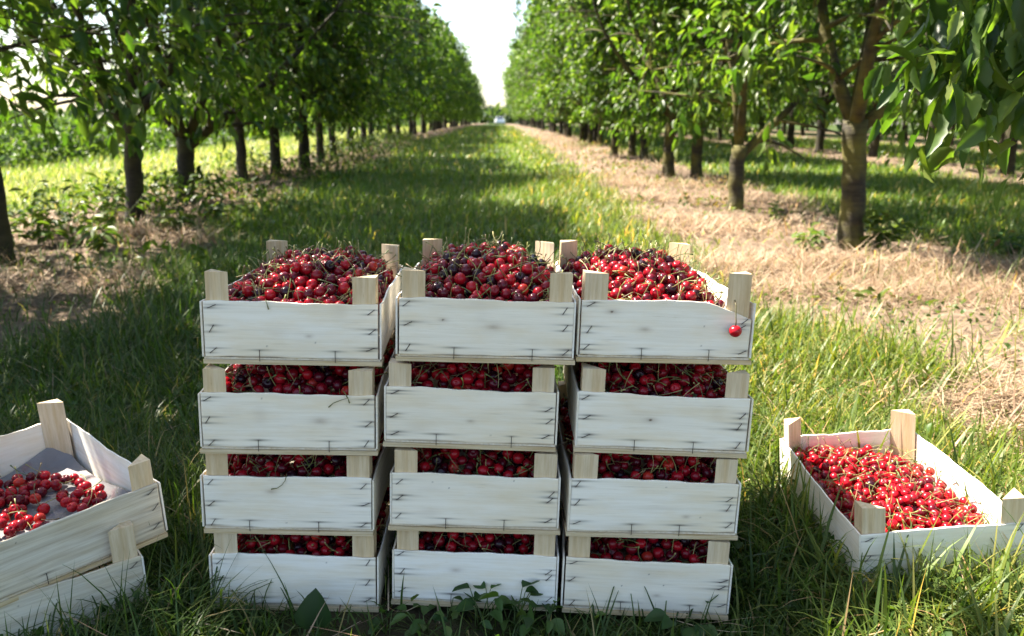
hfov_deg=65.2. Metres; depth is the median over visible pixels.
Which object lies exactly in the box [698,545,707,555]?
cherry
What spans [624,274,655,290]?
cherry
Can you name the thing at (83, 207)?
weed
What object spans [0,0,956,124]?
sky
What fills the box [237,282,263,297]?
cherry
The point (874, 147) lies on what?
cherry tree
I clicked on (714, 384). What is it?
cherry
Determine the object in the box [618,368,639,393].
cherry
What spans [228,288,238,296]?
cherry
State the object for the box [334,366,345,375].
cherry
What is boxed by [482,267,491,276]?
cherry
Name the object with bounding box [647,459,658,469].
cherry
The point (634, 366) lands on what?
cherry
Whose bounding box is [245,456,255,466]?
cherry
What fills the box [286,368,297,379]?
cherry
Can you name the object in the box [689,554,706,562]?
cherry
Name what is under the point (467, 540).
cherry
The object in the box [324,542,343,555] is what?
cherry
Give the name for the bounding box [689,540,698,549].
cherry
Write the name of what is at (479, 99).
cherry tree
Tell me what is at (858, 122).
cherry tree
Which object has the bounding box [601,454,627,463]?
cherry
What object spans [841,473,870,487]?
cherry
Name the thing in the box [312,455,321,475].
cherry
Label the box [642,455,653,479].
cherry
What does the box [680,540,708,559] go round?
cherry
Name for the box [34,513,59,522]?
cherry
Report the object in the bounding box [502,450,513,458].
cherry
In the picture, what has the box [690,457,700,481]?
cherry
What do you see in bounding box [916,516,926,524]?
cherry
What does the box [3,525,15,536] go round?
cherry
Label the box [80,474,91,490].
cherry
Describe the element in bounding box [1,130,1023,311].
undergrowth
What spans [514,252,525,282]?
cherry
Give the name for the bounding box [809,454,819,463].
cherry
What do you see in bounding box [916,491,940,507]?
cherry
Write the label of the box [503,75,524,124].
cherry tree
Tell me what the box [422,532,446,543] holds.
cherry
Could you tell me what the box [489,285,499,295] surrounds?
cherry
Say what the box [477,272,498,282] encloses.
cherry
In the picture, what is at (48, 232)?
weed
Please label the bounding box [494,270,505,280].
cherry
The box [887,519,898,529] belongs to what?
cherry
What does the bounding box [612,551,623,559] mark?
cherry
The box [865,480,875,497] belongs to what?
cherry
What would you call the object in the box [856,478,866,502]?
cherry
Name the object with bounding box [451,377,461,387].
cherry
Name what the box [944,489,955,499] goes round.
cherry
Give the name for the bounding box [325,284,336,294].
cherry
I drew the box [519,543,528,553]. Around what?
cherry
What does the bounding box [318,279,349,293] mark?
cherry
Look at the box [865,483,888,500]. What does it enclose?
cherry
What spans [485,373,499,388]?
cherry
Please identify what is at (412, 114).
cherry tree
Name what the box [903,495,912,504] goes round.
cherry
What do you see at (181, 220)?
weed
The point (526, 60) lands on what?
cherry tree
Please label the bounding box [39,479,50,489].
cherry
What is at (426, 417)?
fruit crate
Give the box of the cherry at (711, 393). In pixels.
[706,388,719,397]
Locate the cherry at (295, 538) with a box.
[290,535,300,542]
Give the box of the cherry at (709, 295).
[701,272,711,300]
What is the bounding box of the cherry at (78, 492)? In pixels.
[74,480,101,496]
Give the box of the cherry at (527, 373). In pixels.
[523,366,556,378]
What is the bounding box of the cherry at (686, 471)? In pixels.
[678,456,690,476]
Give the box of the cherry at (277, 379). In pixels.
[273,371,285,383]
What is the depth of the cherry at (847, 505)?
1.63 m
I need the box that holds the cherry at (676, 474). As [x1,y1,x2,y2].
[670,456,683,480]
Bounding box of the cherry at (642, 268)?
[637,246,658,270]
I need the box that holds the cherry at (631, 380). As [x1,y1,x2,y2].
[616,362,634,385]
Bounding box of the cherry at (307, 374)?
[302,369,312,379]
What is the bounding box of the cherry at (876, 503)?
[871,501,880,506]
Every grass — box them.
[0,124,448,212]
[0,124,1023,635]
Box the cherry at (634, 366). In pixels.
[629,363,640,372]
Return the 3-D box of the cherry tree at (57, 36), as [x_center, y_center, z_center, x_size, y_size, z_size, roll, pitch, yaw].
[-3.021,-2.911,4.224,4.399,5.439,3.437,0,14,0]
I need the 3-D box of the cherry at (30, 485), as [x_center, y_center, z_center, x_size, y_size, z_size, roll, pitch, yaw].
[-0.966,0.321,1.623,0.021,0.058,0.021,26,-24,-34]
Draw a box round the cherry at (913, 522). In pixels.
[896,498,915,525]
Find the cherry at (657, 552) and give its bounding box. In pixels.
[652,547,663,558]
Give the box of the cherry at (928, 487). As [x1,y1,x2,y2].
[924,483,934,493]
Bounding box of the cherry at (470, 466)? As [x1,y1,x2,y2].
[465,462,474,471]
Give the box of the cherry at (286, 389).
[282,379,294,393]
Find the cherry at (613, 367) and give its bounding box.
[610,364,620,372]
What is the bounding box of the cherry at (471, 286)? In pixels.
[466,281,476,292]
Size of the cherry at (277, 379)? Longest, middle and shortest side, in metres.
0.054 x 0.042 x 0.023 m
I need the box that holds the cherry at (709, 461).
[706,457,716,466]
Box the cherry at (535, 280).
[530,271,557,283]
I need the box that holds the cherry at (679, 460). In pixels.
[673,456,684,465]
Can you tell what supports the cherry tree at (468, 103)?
on the ground at (740, 239)
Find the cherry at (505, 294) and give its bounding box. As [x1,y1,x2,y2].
[489,276,511,299]
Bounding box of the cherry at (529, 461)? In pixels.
[523,458,533,472]
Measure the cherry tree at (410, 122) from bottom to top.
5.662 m
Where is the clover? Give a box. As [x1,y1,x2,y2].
[0,278,1023,635]
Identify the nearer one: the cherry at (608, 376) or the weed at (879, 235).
the cherry at (608, 376)
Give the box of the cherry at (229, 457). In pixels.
[227,454,235,462]
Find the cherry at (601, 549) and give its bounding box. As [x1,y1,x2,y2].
[596,539,607,553]
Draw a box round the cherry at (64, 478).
[60,475,70,483]
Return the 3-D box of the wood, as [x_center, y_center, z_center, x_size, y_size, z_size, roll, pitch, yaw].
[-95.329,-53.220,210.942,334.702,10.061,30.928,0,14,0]
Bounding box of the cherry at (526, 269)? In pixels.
[514,255,531,274]
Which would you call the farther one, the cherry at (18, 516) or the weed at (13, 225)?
the weed at (13, 225)
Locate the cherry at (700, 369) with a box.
[694,365,704,374]
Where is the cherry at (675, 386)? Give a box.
[670,382,680,393]
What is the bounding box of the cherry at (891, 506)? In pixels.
[884,486,894,512]
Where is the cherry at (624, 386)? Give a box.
[619,370,632,392]
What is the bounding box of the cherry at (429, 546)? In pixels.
[424,542,434,550]
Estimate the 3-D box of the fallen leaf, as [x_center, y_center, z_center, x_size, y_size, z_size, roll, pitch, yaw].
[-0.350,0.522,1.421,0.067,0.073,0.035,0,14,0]
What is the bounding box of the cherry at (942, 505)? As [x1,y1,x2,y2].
[938,499,949,508]
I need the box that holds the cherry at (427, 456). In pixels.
[415,447,431,460]
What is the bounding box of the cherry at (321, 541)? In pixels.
[301,535,329,546]
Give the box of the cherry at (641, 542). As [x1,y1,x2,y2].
[634,538,645,547]
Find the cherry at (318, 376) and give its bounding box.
[313,371,324,381]
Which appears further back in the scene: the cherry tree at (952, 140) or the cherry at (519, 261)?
the cherry tree at (952, 140)
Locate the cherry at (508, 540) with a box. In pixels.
[503,535,513,545]
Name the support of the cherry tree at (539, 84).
on the ground at (740, 239)
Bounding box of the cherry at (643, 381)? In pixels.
[639,375,665,385]
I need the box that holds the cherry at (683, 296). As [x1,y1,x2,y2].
[675,291,685,300]
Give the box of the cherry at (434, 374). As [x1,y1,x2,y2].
[431,369,440,379]
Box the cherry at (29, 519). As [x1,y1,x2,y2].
[14,498,33,525]
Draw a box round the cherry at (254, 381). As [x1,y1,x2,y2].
[240,376,257,391]
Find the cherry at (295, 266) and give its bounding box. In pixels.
[290,262,300,272]
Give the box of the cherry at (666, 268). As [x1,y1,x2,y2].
[642,263,670,274]
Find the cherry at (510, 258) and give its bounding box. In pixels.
[507,254,517,263]
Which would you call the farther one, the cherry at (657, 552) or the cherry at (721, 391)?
the cherry at (657, 552)
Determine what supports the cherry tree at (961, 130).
on the ground at (740, 239)
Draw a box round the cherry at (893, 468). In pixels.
[887,464,897,473]
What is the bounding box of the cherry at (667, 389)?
[660,387,681,395]
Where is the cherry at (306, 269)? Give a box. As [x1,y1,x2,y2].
[302,264,311,274]
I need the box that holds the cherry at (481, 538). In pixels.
[474,533,484,546]
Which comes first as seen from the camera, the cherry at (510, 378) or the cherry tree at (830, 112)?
the cherry at (510, 378)
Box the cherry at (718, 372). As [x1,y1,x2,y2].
[702,367,722,376]
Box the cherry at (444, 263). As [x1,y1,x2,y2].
[425,260,448,270]
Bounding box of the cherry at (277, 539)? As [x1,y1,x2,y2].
[247,534,279,545]
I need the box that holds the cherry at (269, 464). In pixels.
[265,461,274,470]
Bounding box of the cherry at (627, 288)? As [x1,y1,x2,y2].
[622,262,638,295]
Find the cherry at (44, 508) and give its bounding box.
[34,483,49,513]
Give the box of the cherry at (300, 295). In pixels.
[293,290,303,299]
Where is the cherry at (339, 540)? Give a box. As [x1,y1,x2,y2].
[334,536,346,545]
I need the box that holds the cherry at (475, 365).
[469,363,480,372]
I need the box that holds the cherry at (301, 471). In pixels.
[297,455,313,475]
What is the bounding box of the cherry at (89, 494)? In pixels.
[84,489,96,498]
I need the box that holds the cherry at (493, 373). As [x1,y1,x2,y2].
[487,371,499,379]
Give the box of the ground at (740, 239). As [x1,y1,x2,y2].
[0,123,1023,635]
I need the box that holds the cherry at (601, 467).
[598,462,605,473]
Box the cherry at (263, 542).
[256,538,267,549]
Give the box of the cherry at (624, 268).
[618,266,634,276]
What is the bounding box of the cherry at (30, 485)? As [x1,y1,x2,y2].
[27,462,41,489]
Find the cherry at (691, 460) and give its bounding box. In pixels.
[687,456,701,466]
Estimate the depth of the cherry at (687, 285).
1.46 m
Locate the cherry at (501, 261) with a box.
[494,258,504,268]
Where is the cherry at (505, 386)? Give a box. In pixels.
[500,378,529,391]
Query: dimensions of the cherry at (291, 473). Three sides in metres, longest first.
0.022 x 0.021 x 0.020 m
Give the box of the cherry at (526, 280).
[521,266,547,286]
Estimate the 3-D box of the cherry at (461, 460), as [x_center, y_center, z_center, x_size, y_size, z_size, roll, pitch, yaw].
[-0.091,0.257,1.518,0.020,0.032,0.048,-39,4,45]
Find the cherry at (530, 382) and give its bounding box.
[524,377,531,387]
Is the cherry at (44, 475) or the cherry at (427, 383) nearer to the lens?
the cherry at (427, 383)
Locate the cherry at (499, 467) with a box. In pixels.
[475,463,503,473]
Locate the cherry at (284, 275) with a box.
[278,272,289,282]
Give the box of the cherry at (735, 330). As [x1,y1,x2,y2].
[729,300,741,336]
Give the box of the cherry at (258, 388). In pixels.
[234,385,263,392]
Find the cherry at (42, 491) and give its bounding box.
[35,487,46,497]
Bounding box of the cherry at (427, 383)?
[422,381,432,386]
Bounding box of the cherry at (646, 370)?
[643,364,653,373]
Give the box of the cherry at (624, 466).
[607,460,627,470]
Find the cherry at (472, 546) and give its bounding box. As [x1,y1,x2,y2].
[452,538,477,551]
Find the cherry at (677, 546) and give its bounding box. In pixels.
[672,541,682,550]
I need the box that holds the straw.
[0,130,1023,635]
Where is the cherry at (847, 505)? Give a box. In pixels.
[843,499,853,509]
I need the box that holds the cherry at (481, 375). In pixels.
[469,363,486,379]
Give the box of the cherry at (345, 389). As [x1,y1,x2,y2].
[341,386,348,394]
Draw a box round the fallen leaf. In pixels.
[294,588,331,629]
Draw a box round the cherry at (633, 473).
[631,471,640,479]
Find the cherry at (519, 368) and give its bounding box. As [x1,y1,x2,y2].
[514,364,524,373]
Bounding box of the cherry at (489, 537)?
[485,533,494,542]
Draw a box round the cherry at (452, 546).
[445,541,455,551]
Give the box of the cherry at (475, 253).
[471,249,491,257]
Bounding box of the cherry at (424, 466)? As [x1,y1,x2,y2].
[419,461,429,471]
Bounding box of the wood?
[9,102,781,124]
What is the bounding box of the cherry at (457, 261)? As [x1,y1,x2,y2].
[449,243,467,267]
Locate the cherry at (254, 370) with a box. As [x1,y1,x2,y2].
[228,364,259,373]
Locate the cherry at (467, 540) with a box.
[461,537,471,548]
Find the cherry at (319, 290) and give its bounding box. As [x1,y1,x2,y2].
[314,286,325,296]
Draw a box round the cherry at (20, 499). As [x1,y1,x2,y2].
[11,494,24,504]
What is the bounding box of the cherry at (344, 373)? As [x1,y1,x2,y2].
[342,368,349,378]
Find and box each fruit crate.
[0,399,167,607]
[0,520,148,635]
[198,325,395,455]
[199,239,402,366]
[200,443,394,535]
[209,501,396,611]
[383,358,558,451]
[388,445,560,534]
[391,530,558,611]
[395,238,575,364]
[556,240,755,364]
[557,381,740,539]
[558,494,732,619]
[563,358,753,458]
[780,409,1023,587]
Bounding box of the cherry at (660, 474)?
[655,458,665,479]
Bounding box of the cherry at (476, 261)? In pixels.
[469,258,480,269]
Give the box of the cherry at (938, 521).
[916,514,941,527]
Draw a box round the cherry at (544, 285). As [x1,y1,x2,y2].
[538,279,549,292]
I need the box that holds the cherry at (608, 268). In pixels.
[602,266,611,275]
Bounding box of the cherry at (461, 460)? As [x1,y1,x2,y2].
[457,449,466,464]
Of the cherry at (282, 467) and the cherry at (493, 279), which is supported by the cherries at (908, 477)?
the cherry at (493, 279)
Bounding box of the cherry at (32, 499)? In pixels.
[29,493,41,503]
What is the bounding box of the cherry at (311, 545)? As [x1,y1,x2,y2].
[306,540,317,551]
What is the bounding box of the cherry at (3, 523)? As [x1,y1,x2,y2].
[0,518,6,529]
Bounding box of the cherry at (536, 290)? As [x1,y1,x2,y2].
[533,287,542,296]
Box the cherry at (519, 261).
[517,249,526,268]
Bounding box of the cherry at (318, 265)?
[303,251,323,270]
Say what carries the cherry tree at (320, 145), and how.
on the ground at (740, 239)
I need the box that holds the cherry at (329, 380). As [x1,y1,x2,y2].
[325,375,335,386]
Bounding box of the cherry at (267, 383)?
[262,374,275,388]
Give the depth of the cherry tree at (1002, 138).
21.33 m
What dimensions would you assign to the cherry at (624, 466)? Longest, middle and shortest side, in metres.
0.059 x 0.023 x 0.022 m
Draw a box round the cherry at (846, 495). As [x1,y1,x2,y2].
[837,474,853,499]
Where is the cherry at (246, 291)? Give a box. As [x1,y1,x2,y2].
[242,286,264,296]
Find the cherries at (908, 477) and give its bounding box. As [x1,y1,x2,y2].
[0,227,988,562]
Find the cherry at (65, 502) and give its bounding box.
[60,497,71,507]
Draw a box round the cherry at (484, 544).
[481,541,490,551]
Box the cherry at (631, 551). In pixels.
[626,540,636,554]
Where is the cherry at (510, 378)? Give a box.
[502,363,516,383]
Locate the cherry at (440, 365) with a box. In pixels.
[415,362,447,370]
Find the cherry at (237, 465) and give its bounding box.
[231,454,242,471]
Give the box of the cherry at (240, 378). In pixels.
[235,364,254,382]
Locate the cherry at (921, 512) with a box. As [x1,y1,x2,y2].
[915,507,926,516]
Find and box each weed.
[6,180,69,230]
[7,211,49,248]
[8,172,108,237]
[15,206,87,248]
[51,180,158,235]
[77,219,122,253]
[152,205,196,231]
[197,195,247,221]
[368,604,392,633]
[390,604,447,635]
[428,596,481,617]
[452,581,519,628]
[479,580,542,630]
[520,597,564,635]
[644,595,717,635]
[766,201,795,222]
[791,222,829,250]
[859,210,915,251]
[986,229,1023,256]
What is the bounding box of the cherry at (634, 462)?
[628,456,641,466]
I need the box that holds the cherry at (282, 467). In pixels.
[276,455,295,472]
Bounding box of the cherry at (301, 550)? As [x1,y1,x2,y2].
[296,547,306,554]
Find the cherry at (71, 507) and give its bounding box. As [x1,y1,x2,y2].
[66,502,77,511]
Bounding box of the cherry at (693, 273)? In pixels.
[687,262,700,279]
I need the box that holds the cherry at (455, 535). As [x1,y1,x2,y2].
[447,532,458,539]
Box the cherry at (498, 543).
[494,538,504,548]
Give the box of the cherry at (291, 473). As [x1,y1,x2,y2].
[286,470,296,476]
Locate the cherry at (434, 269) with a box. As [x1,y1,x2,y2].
[430,263,440,273]
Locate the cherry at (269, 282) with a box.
[264,261,273,287]
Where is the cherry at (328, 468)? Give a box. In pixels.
[323,463,333,474]
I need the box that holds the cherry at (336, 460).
[331,455,341,465]
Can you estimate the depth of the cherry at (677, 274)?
1.54 m
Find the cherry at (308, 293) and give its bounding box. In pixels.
[289,289,313,298]
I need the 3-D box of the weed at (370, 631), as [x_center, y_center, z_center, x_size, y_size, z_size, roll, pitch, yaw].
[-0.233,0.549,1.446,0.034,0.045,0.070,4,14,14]
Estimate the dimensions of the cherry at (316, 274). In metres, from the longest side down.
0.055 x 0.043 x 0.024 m
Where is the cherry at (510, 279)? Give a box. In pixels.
[496,259,515,284]
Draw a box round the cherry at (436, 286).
[432,266,443,293]
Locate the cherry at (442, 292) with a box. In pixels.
[431,280,448,297]
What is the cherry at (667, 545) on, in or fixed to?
in the fruit crate at (682, 587)
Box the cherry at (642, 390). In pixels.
[623,376,648,394]
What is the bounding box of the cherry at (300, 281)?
[295,276,306,286]
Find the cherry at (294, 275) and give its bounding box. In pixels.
[289,271,298,282]
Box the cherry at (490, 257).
[486,253,504,262]
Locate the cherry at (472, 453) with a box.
[467,449,478,458]
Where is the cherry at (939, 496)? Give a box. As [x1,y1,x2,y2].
[932,491,943,499]
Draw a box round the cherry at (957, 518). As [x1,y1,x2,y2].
[953,512,985,521]
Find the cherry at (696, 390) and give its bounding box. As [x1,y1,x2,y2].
[693,382,704,394]
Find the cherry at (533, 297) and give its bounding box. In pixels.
[528,287,549,301]
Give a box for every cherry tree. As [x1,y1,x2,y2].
[0,0,249,265]
[0,0,305,225]
[0,0,438,200]
[95,0,384,181]
[153,0,395,174]
[167,0,453,172]
[239,0,426,163]
[282,0,421,156]
[308,0,418,148]
[323,0,431,143]
[368,0,441,142]
[373,0,448,140]
[382,0,456,135]
[395,2,446,126]
[402,1,457,133]
[405,22,450,133]
[412,43,457,131]
[416,19,457,127]
[416,34,465,132]
[416,35,470,130]
[417,20,472,129]
[417,29,465,130]
[430,13,473,128]
[440,71,475,128]
[443,24,482,127]
[447,55,482,125]
[449,63,475,126]
[452,63,478,125]
[452,78,475,126]
[455,68,479,126]
[466,68,486,124]
[468,88,485,124]
[470,79,487,124]
[500,76,514,119]
[501,37,535,127]
[501,71,516,114]
[502,70,523,122]
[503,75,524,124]
[505,64,528,125]
[506,0,571,137]
[506,46,538,127]
[507,51,532,127]
[507,95,520,124]
[508,79,526,123]
[509,44,558,118]
[509,66,533,126]
[510,26,545,128]
[512,21,573,133]
[512,54,545,129]
[512,56,547,128]
[513,26,571,130]
[514,13,571,132]
[516,23,572,120]
[518,0,605,146]
[519,0,597,144]
[519,1,608,141]
[520,0,579,137]
[520,36,551,131]
[521,8,565,135]
[525,0,784,178]
[528,0,621,140]
[529,0,617,142]
[539,0,673,156]
[557,0,683,147]
[562,0,701,155]
[563,0,803,178]
[582,0,719,158]
[634,0,916,211]
[694,29,812,141]
[699,0,955,253]
[705,65,732,139]
[719,7,812,143]
[730,10,858,147]
[731,0,910,152]
[765,111,785,134]
[776,103,817,135]
[777,39,858,131]
[796,0,953,156]
[809,26,854,138]
[842,0,960,140]
[846,32,901,123]
[862,0,1023,214]
[868,36,917,142]
[877,0,1023,174]
[893,62,955,146]
[999,70,1006,143]
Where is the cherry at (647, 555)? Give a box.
[641,539,652,561]
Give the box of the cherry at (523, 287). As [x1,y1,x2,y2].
[518,284,528,294]
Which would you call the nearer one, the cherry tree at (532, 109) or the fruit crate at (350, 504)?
the fruit crate at (350, 504)
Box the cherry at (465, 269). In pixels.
[448,257,471,275]
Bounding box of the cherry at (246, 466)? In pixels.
[241,454,252,472]
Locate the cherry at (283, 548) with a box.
[278,537,288,552]
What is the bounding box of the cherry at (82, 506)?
[76,503,88,511]
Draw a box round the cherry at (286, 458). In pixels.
[282,454,293,462]
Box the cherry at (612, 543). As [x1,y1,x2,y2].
[606,538,637,548]
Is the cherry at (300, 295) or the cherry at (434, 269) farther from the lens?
the cherry at (434, 269)
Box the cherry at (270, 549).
[266,545,275,553]
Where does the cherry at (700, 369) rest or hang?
on the cherries at (908, 477)
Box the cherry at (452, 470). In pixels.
[448,463,458,473]
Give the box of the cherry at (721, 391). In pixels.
[706,372,725,395]
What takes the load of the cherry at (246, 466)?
on the cherries at (908, 477)
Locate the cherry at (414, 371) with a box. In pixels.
[409,361,419,378]
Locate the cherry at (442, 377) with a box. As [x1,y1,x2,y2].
[439,369,469,381]
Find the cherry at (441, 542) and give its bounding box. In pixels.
[433,534,444,546]
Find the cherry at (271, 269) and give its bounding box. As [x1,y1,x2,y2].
[267,252,276,272]
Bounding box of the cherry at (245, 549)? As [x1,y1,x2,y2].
[240,543,249,552]
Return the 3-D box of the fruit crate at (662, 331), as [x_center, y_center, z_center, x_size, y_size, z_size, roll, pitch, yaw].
[0.262,-0.049,1.626,0.313,0.163,0.472,1,12,-3]
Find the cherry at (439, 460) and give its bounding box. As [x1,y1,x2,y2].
[432,455,442,465]
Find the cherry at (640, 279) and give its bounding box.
[618,270,644,284]
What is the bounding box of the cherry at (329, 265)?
[324,255,340,270]
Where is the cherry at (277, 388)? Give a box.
[266,366,283,392]
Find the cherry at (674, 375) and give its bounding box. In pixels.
[669,366,678,382]
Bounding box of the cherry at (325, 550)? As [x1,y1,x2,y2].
[321,545,337,555]
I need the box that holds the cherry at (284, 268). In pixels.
[264,263,289,272]
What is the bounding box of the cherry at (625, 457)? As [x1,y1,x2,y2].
[620,454,631,460]
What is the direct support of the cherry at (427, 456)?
on the cherries at (908, 477)
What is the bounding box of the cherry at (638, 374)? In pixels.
[633,369,649,387]
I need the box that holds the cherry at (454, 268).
[447,252,460,275]
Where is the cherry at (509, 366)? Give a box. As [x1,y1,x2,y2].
[502,363,514,369]
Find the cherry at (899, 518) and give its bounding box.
[896,513,926,523]
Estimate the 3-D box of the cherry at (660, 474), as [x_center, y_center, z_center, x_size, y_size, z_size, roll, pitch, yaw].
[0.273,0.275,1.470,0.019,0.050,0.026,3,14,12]
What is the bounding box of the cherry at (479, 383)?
[475,372,501,389]
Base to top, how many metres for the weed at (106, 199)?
0.461 m
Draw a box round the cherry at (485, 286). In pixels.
[480,281,491,294]
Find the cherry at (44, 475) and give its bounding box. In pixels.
[25,464,50,479]
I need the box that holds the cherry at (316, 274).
[311,256,326,280]
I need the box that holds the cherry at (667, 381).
[659,377,689,387]
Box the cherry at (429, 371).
[422,365,446,376]
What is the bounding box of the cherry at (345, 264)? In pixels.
[340,260,349,269]
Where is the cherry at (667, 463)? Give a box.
[660,455,673,470]
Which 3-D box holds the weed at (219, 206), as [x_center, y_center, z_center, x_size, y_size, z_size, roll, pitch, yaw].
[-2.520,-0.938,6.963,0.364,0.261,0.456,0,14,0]
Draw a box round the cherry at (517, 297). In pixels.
[511,292,523,300]
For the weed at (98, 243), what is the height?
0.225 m
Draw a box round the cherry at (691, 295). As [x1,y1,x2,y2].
[686,291,696,300]
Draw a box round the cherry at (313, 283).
[307,279,317,288]
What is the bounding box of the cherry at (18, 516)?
[15,508,26,519]
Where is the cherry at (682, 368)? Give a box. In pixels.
[676,365,703,381]
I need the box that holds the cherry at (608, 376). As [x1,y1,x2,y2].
[605,373,610,382]
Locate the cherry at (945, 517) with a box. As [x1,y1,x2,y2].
[920,505,952,522]
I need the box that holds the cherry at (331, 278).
[314,256,336,283]
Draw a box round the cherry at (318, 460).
[297,456,325,467]
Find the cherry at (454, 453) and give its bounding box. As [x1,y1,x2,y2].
[438,449,459,459]
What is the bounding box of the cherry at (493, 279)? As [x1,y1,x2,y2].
[484,268,495,285]
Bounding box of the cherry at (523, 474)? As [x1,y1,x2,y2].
[516,451,532,476]
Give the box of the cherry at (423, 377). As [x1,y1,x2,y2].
[416,362,437,381]
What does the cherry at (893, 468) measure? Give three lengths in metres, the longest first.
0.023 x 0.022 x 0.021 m
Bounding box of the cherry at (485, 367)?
[481,363,491,372]
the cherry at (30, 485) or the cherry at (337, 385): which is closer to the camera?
the cherry at (337, 385)
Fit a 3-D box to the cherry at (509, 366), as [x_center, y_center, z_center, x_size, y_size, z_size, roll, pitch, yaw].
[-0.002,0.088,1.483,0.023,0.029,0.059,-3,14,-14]
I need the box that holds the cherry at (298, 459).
[295,455,305,463]
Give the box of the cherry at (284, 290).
[280,286,294,297]
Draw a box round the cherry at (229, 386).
[226,381,252,391]
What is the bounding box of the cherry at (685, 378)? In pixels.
[657,374,689,385]
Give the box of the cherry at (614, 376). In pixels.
[611,373,621,383]
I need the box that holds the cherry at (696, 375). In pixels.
[672,363,701,383]
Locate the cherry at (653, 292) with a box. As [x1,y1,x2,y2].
[650,273,660,297]
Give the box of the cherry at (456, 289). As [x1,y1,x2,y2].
[445,268,461,295]
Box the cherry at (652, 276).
[645,273,656,281]
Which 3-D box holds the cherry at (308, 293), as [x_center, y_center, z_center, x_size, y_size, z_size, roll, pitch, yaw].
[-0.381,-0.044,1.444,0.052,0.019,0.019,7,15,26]
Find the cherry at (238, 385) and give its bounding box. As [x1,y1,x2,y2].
[233,382,249,392]
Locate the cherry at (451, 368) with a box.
[432,363,456,373]
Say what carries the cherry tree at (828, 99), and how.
on the ground at (740, 239)
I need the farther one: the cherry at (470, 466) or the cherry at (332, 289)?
the cherry at (470, 466)
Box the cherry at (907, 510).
[903,507,913,517]
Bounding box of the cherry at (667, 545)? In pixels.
[661,539,679,549]
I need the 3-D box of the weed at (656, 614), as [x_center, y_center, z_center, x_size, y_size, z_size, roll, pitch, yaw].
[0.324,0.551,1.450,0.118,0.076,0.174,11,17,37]
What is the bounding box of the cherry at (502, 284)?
[497,279,507,289]
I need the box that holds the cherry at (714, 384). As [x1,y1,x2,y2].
[711,366,736,387]
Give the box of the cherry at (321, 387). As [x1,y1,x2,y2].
[315,382,327,393]
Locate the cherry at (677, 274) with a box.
[673,260,696,278]
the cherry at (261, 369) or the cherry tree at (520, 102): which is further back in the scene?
the cherry tree at (520, 102)
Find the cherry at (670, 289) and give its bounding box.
[666,276,693,293]
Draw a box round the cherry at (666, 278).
[658,271,684,282]
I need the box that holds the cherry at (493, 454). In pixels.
[487,451,500,461]
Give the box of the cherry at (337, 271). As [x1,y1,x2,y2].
[333,266,343,275]
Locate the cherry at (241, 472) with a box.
[235,470,248,475]
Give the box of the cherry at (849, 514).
[848,503,871,520]
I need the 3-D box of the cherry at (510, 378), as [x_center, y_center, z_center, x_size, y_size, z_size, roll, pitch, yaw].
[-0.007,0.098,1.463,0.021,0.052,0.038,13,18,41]
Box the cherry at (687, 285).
[681,277,697,292]
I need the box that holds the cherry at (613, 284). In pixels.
[597,268,620,290]
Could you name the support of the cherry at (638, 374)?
on the cherries at (908, 477)
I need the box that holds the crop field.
[0,111,427,169]
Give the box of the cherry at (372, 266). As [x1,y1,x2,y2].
[357,249,376,270]
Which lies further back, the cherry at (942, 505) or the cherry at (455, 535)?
the cherry at (942, 505)
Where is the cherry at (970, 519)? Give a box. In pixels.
[966,514,978,523]
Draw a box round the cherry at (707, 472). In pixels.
[702,466,713,478]
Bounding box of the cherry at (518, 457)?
[513,452,524,463]
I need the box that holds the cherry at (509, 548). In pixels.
[493,533,513,553]
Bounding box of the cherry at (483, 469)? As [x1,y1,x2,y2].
[478,450,488,474]
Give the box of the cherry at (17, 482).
[13,478,23,486]
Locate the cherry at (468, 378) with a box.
[462,363,483,384]
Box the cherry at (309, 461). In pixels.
[303,459,314,469]
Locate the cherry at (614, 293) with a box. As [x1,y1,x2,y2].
[608,288,622,298]
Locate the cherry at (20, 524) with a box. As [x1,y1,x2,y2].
[14,519,27,530]
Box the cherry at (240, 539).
[237,535,246,544]
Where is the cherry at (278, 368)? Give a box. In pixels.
[274,365,285,373]
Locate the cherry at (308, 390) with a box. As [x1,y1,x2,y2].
[302,385,313,394]
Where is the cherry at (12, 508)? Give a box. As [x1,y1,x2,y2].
[8,504,19,513]
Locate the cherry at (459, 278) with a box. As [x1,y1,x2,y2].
[454,272,472,284]
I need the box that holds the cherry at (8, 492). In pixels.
[5,488,17,496]
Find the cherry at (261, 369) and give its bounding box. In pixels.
[257,365,266,374]
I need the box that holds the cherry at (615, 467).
[609,453,620,472]
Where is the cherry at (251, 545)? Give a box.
[245,534,255,548]
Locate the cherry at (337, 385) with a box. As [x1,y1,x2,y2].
[332,368,358,390]
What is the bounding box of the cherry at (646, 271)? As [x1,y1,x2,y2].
[643,253,655,276]
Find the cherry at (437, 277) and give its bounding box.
[431,275,442,283]
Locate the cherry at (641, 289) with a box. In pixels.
[636,283,651,294]
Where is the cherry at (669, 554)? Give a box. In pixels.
[666,539,677,561]
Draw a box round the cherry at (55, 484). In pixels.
[50,479,60,488]
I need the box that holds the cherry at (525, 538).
[512,534,529,544]
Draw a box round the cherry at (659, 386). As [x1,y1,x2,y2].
[654,364,664,392]
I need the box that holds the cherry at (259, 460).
[255,454,265,465]
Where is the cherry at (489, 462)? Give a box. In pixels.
[483,458,492,466]
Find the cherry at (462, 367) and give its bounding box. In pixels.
[457,362,475,372]
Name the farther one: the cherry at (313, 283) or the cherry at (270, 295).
the cherry at (313, 283)
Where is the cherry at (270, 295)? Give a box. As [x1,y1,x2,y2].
[243,289,275,300]
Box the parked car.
[494,117,504,123]
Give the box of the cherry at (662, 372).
[647,366,666,377]

